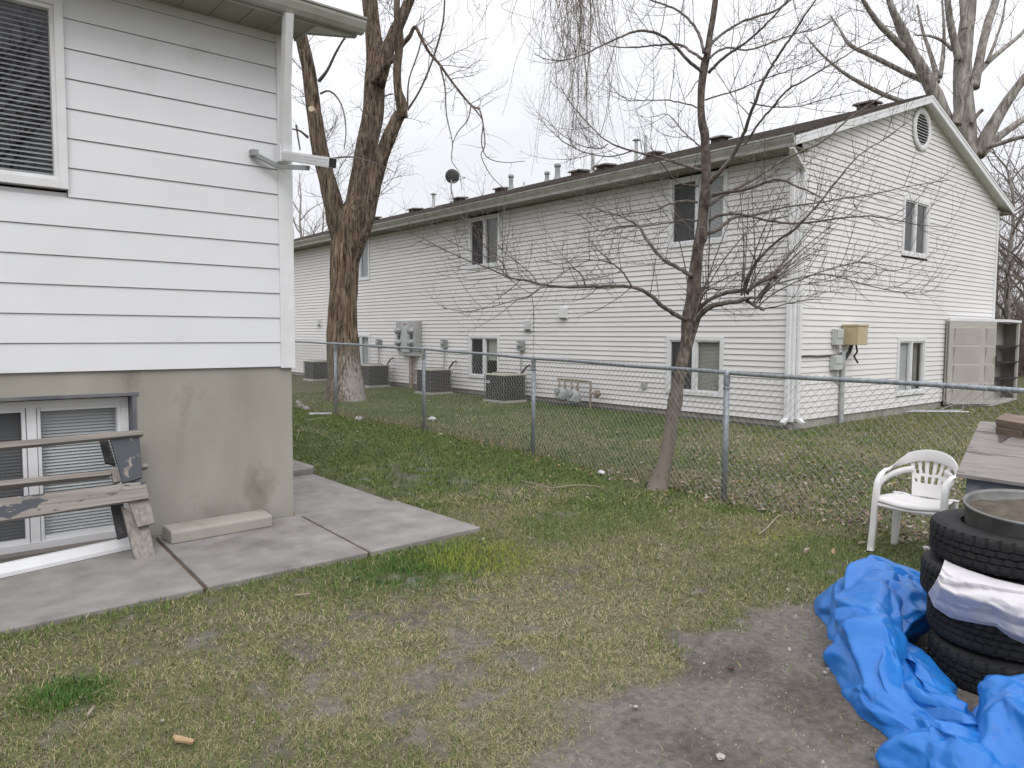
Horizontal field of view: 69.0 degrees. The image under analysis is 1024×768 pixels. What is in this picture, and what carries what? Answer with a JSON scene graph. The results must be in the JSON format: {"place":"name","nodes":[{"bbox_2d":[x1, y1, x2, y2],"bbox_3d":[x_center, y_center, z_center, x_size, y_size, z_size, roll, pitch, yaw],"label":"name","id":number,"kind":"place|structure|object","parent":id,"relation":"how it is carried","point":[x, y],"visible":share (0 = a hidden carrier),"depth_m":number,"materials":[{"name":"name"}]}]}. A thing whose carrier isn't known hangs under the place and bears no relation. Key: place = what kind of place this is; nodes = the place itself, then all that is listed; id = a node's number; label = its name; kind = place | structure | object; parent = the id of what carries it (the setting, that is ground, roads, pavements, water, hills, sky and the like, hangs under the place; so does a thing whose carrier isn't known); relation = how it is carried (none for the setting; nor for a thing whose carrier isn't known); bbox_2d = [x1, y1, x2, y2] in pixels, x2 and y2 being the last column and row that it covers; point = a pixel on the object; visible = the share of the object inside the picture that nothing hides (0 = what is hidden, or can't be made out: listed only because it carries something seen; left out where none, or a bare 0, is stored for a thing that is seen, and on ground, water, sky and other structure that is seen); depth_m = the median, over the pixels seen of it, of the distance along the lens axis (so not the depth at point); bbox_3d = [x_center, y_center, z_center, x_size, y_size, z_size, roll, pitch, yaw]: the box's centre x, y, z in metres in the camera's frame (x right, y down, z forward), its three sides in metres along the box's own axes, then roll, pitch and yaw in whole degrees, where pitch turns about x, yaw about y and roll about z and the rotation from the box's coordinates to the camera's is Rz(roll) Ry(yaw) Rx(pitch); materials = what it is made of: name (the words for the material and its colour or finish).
{"place":"outdoors","nodes":[
{"label":"outdoors","id":0,"kind":"place"},
{"bbox_2d":[0,537,202,634],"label":"path","id":1,"kind":"structure","parent":0,"point":[63,592],"depth_m":4.67,"materials":[{"name":"concrete"}]},
{"bbox_2d":[0,537,130,577],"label":"gutter length","id":2,"kind":"object","parent":1,"relation":"on","point":[30,564],"visible":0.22,"depth_m":5.13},
{"bbox_2d":[0,429,154,559],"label":"wooden bench","id":3,"kind":"object","parent":1,"relation":"on","point":[133,526],"visible":0.98,"depth_m":5.30,"materials":[{"name":"grey wood"}]},
{"bbox_2d":[158,515,367,592],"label":"path","id":4,"kind":"structure","parent":0,"point":[279,546],"depth_m":5.44,"materials":[{"name":"concrete"}]},
{"bbox_2d":[162,510,271,543],"bbox_3d":[-2.347,1.134,5.967,0.800,0.109,0.220,-3,5,-43],"label":"concrete block","id":5,"kind":"object","parent":4,"relation":"on","point":[175,533],"depth_m":5.88,"materials":[{"name":"beige concrete"}]},
{"bbox_2d":[155,517,369,592],"bbox_3d":[-1.931,1.276,5.640,1.360,0.098,1.410,-3,5,-40],"label":"path joint","id":6,"kind":"object","parent":4,"relation":"on","point":[181,564],"visible":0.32,"depth_m":5.30,"materials":[{"name":"grey concrete"}]},
{"bbox_2d":[293,460,313,476],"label":"path","id":7,"kind":"structure","parent":0,"point":[300,468],"depth_m":8.54,"materials":[{"name":"concrete"}]},
{"bbox_2d":[293,474,388,516],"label":"path","id":8,"kind":"structure","parent":0,"point":[313,493],"depth_m":7.37,"materials":[{"name":"concrete"}]},
{"bbox_2d":[302,500,480,555],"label":"path","id":9,"kind":"structure","parent":0,"point":[372,529],"depth_m":6.22,"materials":[{"name":"concrete"}]},
{"bbox_2d":[0,373,1023,767],"bbox_3d":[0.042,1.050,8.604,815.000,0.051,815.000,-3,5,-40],"label":"ground","id":10,"kind":"structure","parent":0,"point":[756,719],"depth_m":3.89,"materials":[{"name":"green plant"}]},
{"bbox_2d":[86,705,94,715],"bbox_3d":[-1.770,1.373,3.132,0.011,0.011,0.072,0,4,-10],"label":"fallen stick","id":11,"kind":"object","parent":10,"relation":"on","point":[90,710],"visible":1,"depth_m":3.12,"materials":[{"name":"beige wood"}]},
{"bbox_2d":[0,0,366,561],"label":"house","id":12,"kind":"structure","parent":10,"relation":"on","point":[148,156],"depth_m":5.73,"materials":[{"name":"plastic"}]},
{"bbox_2d":[0,0,68,192],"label":"window","id":13,"kind":"structure","parent":12,"relation":"in","point":[33,126],"depth_m":5.28,"materials":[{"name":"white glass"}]},
{"bbox_2d":[0,396,130,554],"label":"window","id":14,"kind":"structure","parent":12,"relation":"in","point":[49,418],"depth_m":5.58,"materials":[{"name":"white glass"}]},
{"bbox_2d":[173,735,193,743],"bbox_3d":[-1.283,1.386,2.903,0.108,0.008,0.032,2,4,21],"label":"bark chip","id":15,"kind":"object","parent":10,"relation":"on","point":[179,739],"visible":1,"depth_m":2.90,"materials":[{"name":"beige wood"}]},
{"bbox_2d":[303,359,326,380],"bbox_3d":[-6.566,-0.549,25.454,1.004,0.941,0.900,-3,5,-40],"label":"air conditioner","id":16,"kind":"object","parent":10,"relation":"on","point":[323,372],"visible":0.61,"depth_m":25.13,"materials":[{"name":"metal"}]},
{"bbox_2d":[293,173,340,237],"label":"background tree","id":17,"kind":"object","parent":10,"relation":"on","point":[300,218],"visible":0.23,"depth_m":45.52,"materials":[{"name":"brown plant"}]},
{"bbox_2d":[293,195,344,235],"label":"background tree","id":18,"kind":"object","parent":10,"relation":"on","point":[323,226],"visible":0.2,"depth_m":51.17,"materials":[{"name":"brown plant"}]},
{"bbox_2d":[309,413,331,414],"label":"litter","id":19,"kind":"object","parent":10,"relation":"on","point":[320,413],"visible":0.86,"depth_m":14.66,"materials":[{"name":"white"}]},
{"bbox_2d":[361,358,393,387],"bbox_3d":[-4.129,-0.342,22.546,1.004,0.941,0.900,-3,5,-40],"label":"air conditioner","id":20,"kind":"object","parent":10,"relation":"on","point":[384,381],"visible":0.7,"depth_m":22.24,"materials":[{"name":"metal"}]},
{"bbox_2d":[415,361,456,394],"bbox_3d":[-2.044,-0.164,20.059,1.004,0.941,0.900,-3,5,-40],"label":"air conditioner","id":21,"kind":"object","parent":10,"relation":"on","point":[442,377],"visible":0.74,"depth_m":19.78,"materials":[{"name":"metal"}]},
{"bbox_2d":[291,0,645,402],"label":"old tree","id":22,"kind":"object","parent":10,"relation":"on","point":[350,221],"visible":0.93,"depth_m":17.51,"materials":[{"name":"brown plant"}]},
{"bbox_2d":[483,364,529,403],"bbox_3d":[-0.107,0.001,17.748,1.004,0.941,0.900,-3,5,-40],"label":"air conditioner","id":23,"kind":"object","parent":10,"relation":"on","point":[509,395],"visible":0.87,"depth_m":17.46,"materials":[{"name":"metal"}]},
{"bbox_2d":[0,386,1023,767],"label":"grass","id":24,"kind":"structure","parent":10,"relation":"on","point":[68,690],"depth_m":4.80,"materials":[{"name":"green plant"}]},
{"bbox_2d":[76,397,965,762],"bbox_3d":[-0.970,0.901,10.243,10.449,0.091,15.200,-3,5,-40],"label":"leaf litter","id":25,"kind":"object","parent":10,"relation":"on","point":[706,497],"visible":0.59,"depth_m":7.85,"materials":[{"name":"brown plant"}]},
{"bbox_2d":[521,481,599,488],"bbox_3d":[0.477,1.068,7.823,0.875,0.011,0.268,1,4,17],"label":"fallen stick","id":26,"kind":"object","parent":10,"relation":"on","point":[559,486],"visible":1,"depth_m":7.84,"materials":[{"name":"brown wood"}]},
{"bbox_2d":[557,378,601,408],"bbox_3d":[1.461,0.254,16.382,0.175,0.714,1.330,-3,5,-40],"label":"gas pipe","id":27,"kind":"object","parent":10,"relation":"on","point":[593,394],"visible":0.77,"depth_m":16.09,"materials":[{"name":"grey metal"}]},
{"bbox_2d":[554,379,567,400],"bbox_3d":[1.084,0.139,16.656,0.324,0.503,0.316,-3,5,-40],"label":"gas meter","id":28,"kind":"object","parent":27,"relation":"attached to","point":[559,397],"visible":0.86,"depth_m":16.56,"materials":[{"name":"paint"}]},
{"bbox_2d":[567,380,580,403],"bbox_3d":[1.340,0.178,16.352,0.324,0.527,0.317,-3,5,-40],"label":"gas meter","id":29,"kind":"object","parent":27,"relation":"attached to","point":[577,397],"visible":0.82,"depth_m":16.26,"materials":[{"name":"paint"}]},
{"bbox_2d":[293,402,925,543],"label":"dry grass","id":30,"kind":"structure","parent":10,"relation":"on","point":[463,434],"depth_m":9.62,"materials":[{"name":"plant"}]},
{"bbox_2d":[291,93,1014,429],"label":"apartment building","id":31,"kind":"structure","parent":10,"relation":"on","point":[906,338],"depth_m":15.60,"materials":[{"name":"plastic"}]},
{"bbox_2d":[316,318,320,325],"bbox_3d":[-6.858,-2.198,26.424,0.088,0.260,0.260,-3,5,-40],"label":"vent hood","id":32,"kind":"object","parent":31,"relation":"attached to","point":[318,323],"visible":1,"depth_m":26.37,"materials":[{"name":"grey plastic"}]},
{"bbox_2d":[358,334,370,363],"bbox_3d":[-4.800,-1.068,24.356,0.391,1.120,1.290,-3,5,-40],"label":"window","id":33,"kind":"structure","parent":31,"relation":"in","point":[363,338],"depth_m":24.17,"materials":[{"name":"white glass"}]},
{"bbox_2d":[358,238,374,280],"bbox_3d":[-4.785,-3.996,24.160,0.391,1.310,1.290,-3,5,-40],"label":"window","id":34,"kind":"structure","parent":31,"relation":"in","point":[364,266],"depth_m":23.95,"materials":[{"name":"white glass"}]},
{"bbox_2d":[375,339,381,360],"bbox_3d":[-4.165,-0.840,23.250,0.122,1.126,0.200,-3,5,-40],"label":"disconnect box","id":35,"kind":"object","parent":31,"relation":"attached to","point":[378,341],"visible":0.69,"depth_m":23.18,"materials":[{"name":"white metal"}]},
{"bbox_2d":[394,320,420,388],"bbox_3d":[-3.083,-0.811,21.776,0.341,2.070,1.070,-3,5,-40],"label":"electric meter panel","id":36,"kind":"object","parent":31,"relation":"attached to","point":[408,333],"visible":0.95,"depth_m":21.66,"materials":[{"name":"grey paint"}]},
{"bbox_2d":[440,339,447,367],"bbox_3d":[-1.879,-0.654,20.522,0.122,1.143,0.200,-3,5,-40],"label":"disconnect box","id":37,"kind":"object","parent":31,"relation":"attached to","point":[443,343],"visible":0.93,"depth_m":20.45,"materials":[{"name":"white metal"}]},
{"bbox_2d":[445,169,465,202],"bbox_3d":[-2.038,-7.204,27.196,0.757,1.250,0.413,-1,4,-13],"label":"satellite dish","id":38,"kind":"object","parent":31,"relation":"on","point":[451,175],"visible":0.98,"depth_m":27.18,"materials":[{"name":"grey paint"}]},
{"bbox_2d":[468,335,500,378],"bbox_3d":[-0.595,-0.710,19.340,0.391,1.120,1.280,-3,5,-40],"label":"window","id":39,"kind":"structure","parent":31,"relation":"in","point":[476,343],"depth_m":19.39,"materials":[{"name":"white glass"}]},
{"bbox_2d":[469,213,510,268],"bbox_3d":[-0.580,-3.638,19.144,0.391,1.310,1.280,-3,5,-40],"label":"window","id":40,"kind":"structure","parent":31,"relation":"in","point":[496,216],"depth_m":19.08,"materials":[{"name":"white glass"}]},
{"bbox_2d":[517,341,524,372],"bbox_3d":[0.206,-0.474,18.035,0.122,1.139,0.200,-3,5,-40],"label":"disconnect box","id":41,"kind":"object","parent":31,"relation":"attached to","point":[520,345],"visible":0.88,"depth_m":17.97,"materials":[{"name":"white metal"}]},
{"bbox_2d":[524,320,532,330],"bbox_3d":[0.376,-1.398,17.806,0.088,0.260,0.260,-3,5,-40],"label":"vent hood","id":42,"kind":"object","parent":31,"relation":"attached to","point":[529,324],"visible":0.98,"depth_m":17.75,"materials":[{"name":"grey plastic"}]},
{"bbox_2d":[558,307,567,318],"bbox_3d":[1.147,-1.608,16.869,0.088,0.260,0.260,-3,5,-40],"label":"vent hood","id":43,"kind":"object","parent":31,"relation":"attached to","point":[562,312],"visible":1,"depth_m":16.81,"materials":[{"name":"white plastic"}]},
{"bbox_2d":[641,381,646,388],"bbox_3d":[2.681,0.022,15.162,0.048,0.160,0.120,-3,5,-40],"label":"outlet box","id":44,"kind":"object","parent":31,"relation":"attached to","point":[643,383],"visible":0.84,"depth_m":15.14,"materials":[{"name":"grey paint"}]},
{"bbox_2d":[665,336,724,396],"bbox_3d":[3.603,-0.353,14.332,0.391,1.120,1.310,-3,5,-40],"label":"window","id":45,"kind":"structure","parent":31,"relation":"in","point":[707,352],"depth_m":14.17,"materials":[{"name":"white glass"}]},
{"bbox_2d":[668,169,738,247],"bbox_3d":[3.618,-3.281,14.135,0.391,1.310,1.310,-3,5,-40],"label":"window","id":46,"kind":"structure","parent":31,"relation":"in","point":[683,192],"depth_m":14.16,"materials":[{"name":"white glass"}]},
{"bbox_2d":[802,324,868,362],"bbox_3d":[5.736,-0.710,13.248,1.880,0.721,0.328,-3,5,-40],"label":"utility box","id":47,"kind":"object","parent":31,"relation":"attached to","point":[855,334],"visible":0.9,"depth_m":13.60,"materials":[{"name":"beige paint"}]},
{"bbox_2d":[829,355,843,384],"bbox_3d":[5.920,-0.247,13.574,0.365,0.546,0.111,-3,5,-40],"label":"phone box","id":48,"kind":"object","parent":31,"relation":"attached to","point":[836,362],"visible":0.85,"depth_m":13.48,"materials":[{"name":"grey plastic"}]},
{"bbox_2d":[831,329,843,354],"bbox_3d":[5.938,-0.712,13.556,0.326,0.575,0.111,-3,5,-40],"label":"phone box","id":49,"kind":"object","parent":31,"relation":"attached to","point":[837,336],"visible":0.92,"depth_m":13.47,"materials":[{"name":"grey plastic"}]},
{"bbox_2d":[838,352,845,422],"bbox_3d":[6.108,0.109,13.770,0.145,1.400,0.090,-3,5,-40],"label":"conduit pipe","id":50,"kind":"object","parent":31,"relation":"attached to","point":[841,397],"visible":0.71,"depth_m":13.72,"materials":[{"name":"metal"}]},
{"bbox_2d":[884,195,929,259],"bbox_3d":[8.293,-3.253,15.642,1.270,1.200,0.391,-3,5,-40],"label":"window","id":51,"kind":"structure","parent":31,"relation":"in","point":[908,231],"depth_m":15.86,"materials":[{"name":"white glass"}]},
{"bbox_2d":[895,338,926,395],"bbox_3d":[8.314,-0.382,15.864,1.380,1.200,0.391,-3,5,-40],"label":"window","id":52,"kind":"structure","parent":31,"relation":"in","point":[911,352],"depth_m":15.76,"materials":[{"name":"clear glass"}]},
{"bbox_2d":[291,340,1023,539],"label":"chain link fence","id":53,"kind":"object","parent":10,"relation":"on","point":[726,374],"visible":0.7,"depth_m":7.99,"materials":[{"name":"metal"}]},
{"bbox_2d":[360,0,970,490],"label":"young tree","id":54,"kind":"object","parent":10,"relation":"on","point":[694,312],"visible":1,"depth_m":7.59,"materials":[{"name":"brown plant"}]},
{"bbox_2d":[716,752,724,759],"bbox_3d":[0.792,1.413,2.830,0.034,0.023,0.036,-1,4,-12],"label":"pebble","id":55,"kind":"object","parent":10,"relation":"on","point":[720,756],"visible":1,"depth_m":2.82,"materials":[{"name":"stone"}]},
{"bbox_2d":[759,515,779,534],"bbox_3d":[2.178,1.180,6.284,0.022,0.011,0.750,3,5,31],"label":"fallen stick","id":56,"kind":"object","parent":10,"relation":"on","point":[767,527],"visible":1,"depth_m":6.22,"materials":[{"name":"brown wood"}]},
{"bbox_2d":[594,614,959,767],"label":"gravel","id":57,"kind":"structure","parent":10,"relation":"on","point":[788,649],"depth_m":3.46,"materials":[{"name":"grey gravel"}]},
{"bbox_2d":[780,0,1023,295],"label":"cottonwood","id":58,"kind":"object","parent":10,"relation":"on","point":[966,81],"visible":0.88,"depth_m":26.76,"materials":[{"name":"brown plant"}]},
{"bbox_2d":[867,450,958,550],"bbox_3d":[3.020,0.889,5.510,0.503,0.759,0.545,-3,5,-40],"label":"plastic chair","id":59,"kind":"object","parent":10,"relation":"on","point":[897,502],"visible":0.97,"depth_m":5.57,"materials":[{"name":"white plastic"}]},
{"bbox_2d":[814,555,1023,767],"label":"tarp","id":60,"kind":"object","parent":10,"relation":"on","point":[898,689],"visible":0.91,"depth_m":3.18,"materials":[{"name":"blue plastic"}]},
{"bbox_2d":[910,410,962,410],"bbox_3d":[9.029,0.563,15.865,1.150,0.027,0.027,0,4,-3],"label":"metal pole","id":61,"kind":"object","parent":10,"relation":"on","point":[937,410],"visible":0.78,"depth_m":15.85,"materials":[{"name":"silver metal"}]},
{"bbox_2d":[906,411,968,412],"bbox_3d":[8.905,0.580,15.604,1.298,0.027,0.027,0,4,2],"label":"metal pole","id":62,"kind":"object","parent":10,"relation":"on","point":[942,411],"visible":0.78,"depth_m":15.59,"materials":[{"name":"silver metal"}]},
{"bbox_2d":[940,403,964,409],"bbox_3d":[10.187,0.402,17.037,0.616,0.257,3.035,3,5,36],"label":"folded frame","id":63,"kind":"object","parent":10,"relation":"on","point":[952,404],"visible":0.2,"depth_m":16.66,"materials":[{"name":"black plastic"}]},
{"bbox_2d":[927,627,1023,695],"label":"tyre","id":64,"kind":"object","parent":10,"relation":"on","point":[964,668],"visible":0.33,"depth_m":3.40,"materials":[{"name":"rubber"}]},
{"bbox_2d":[926,593,1023,662],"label":"tyre","id":65,"kind":"object","parent":64,"relation":"on","point":[994,641],"visible":0.45,"depth_m":3.36,"materials":[{"name":"rubber"}]},
{"bbox_2d":[920,549,1023,592],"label":"tyre","id":66,"kind":"object","parent":65,"relation":"on","point":[931,564],"visible":0.27,"depth_m":3.58,"materials":[{"name":"rubber"}]},
{"bbox_2d":[929,508,1023,580],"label":"tyre","id":67,"kind":"object","parent":66,"relation":"on","point":[954,538],"visible":0.84,"depth_m":3.37,"materials":[{"name":"rubber"}]},
{"bbox_2d":[962,489,1023,537],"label":"metal pan","id":68,"kind":"object","parent":67,"relation":"on","point":[1000,511],"visible":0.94,"depth_m":3.55,"materials":[{"name":"metal"}]},
{"bbox_2d":[928,560,1023,643],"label":"cloth","id":69,"kind":"object","parent":65,"relation":"on","point":[958,593],"visible":1,"depth_m":3.26,"materials":[{"name":"white fabric"}]},
{"bbox_2d":[943,318,1021,406],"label":"storage shed","id":70,"kind":"structure","parent":10,"relation":"on","point":[985,352],"depth_m":16.93,"materials":[{"name":"beige plastic"}]},
{"bbox_2d":[981,322,996,403],"bbox_3d":[10.904,-0.475,17.007,0.405,1.880,0.099,-1,4,-23],"label":"door","id":71,"kind":"structure","parent":70,"relation":"in","point":[989,358],"depth_m":17.00,"materials":[{"name":"beige plastic"}]},
{"bbox_2d":[1013,324,1019,397],"bbox_3d":[12.726,-0.582,18.799,0.050,1.870,0.146,4,5,45],"label":"door","id":72,"kind":"structure","parent":70,"relation":"in","point":[1018,325],"depth_m":18.75,"materials":[{"name":"beige plastic"}]},
{"bbox_2d":[956,421,1023,493],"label":"picnic table","id":73,"kind":"object","parent":10,"relation":"on","point":[993,457],"visible":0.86,"depth_m":4.49,"materials":[{"name":"grey wood"}]},
{"bbox_2d":[995,413,1023,429],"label":"lumber","id":74,"kind":"object","parent":73,"relation":"on","point":[1013,421],"visible":1,"depth_m":4.68,"materials":[{"name":"brown wood"}]},
{"bbox_2d":[976,109,1023,323],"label":"background tree","id":75,"kind":"object","parent":10,"relation":"on","point":[1008,289],"visible":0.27,"depth_m":29.55,"materials":[{"name":"brown plant"}]},
{"bbox_2d":[983,112,1023,295],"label":"background tree","id":76,"kind":"object","parent":10,"relation":"on","point":[1013,270],"visible":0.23,"depth_m":36.00,"materials":[{"name":"brown plant"}]},
{"bbox_2d":[983,145,1023,290],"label":"background tree","id":77,"kind":"object","parent":10,"relation":"on","point":[1018,258],"visible":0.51,"depth_m":27.14,"materials":[{"name":"brown plant"}]},
{"bbox_2d":[983,164,1023,316],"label":"background tree","id":78,"kind":"object","parent":10,"relation":"on","point":[998,271],"visible":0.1,"depth_m":47.31,"materials":[{"name":"brown plant"}]},
{"bbox_2d":[995,261,1023,375],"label":"brush","id":79,"kind":"object","parent":10,"relation":"on","point":[1020,314],"visible":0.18,"depth_m":31.25,"materials":[{"name":"brown plant"}]},
{"bbox_2d":[291,0,1023,326],"label":"sky","id":80,"kind":"structure","parent":0,"point":[515,126],"materials":[{"name":"white"}]}
]}

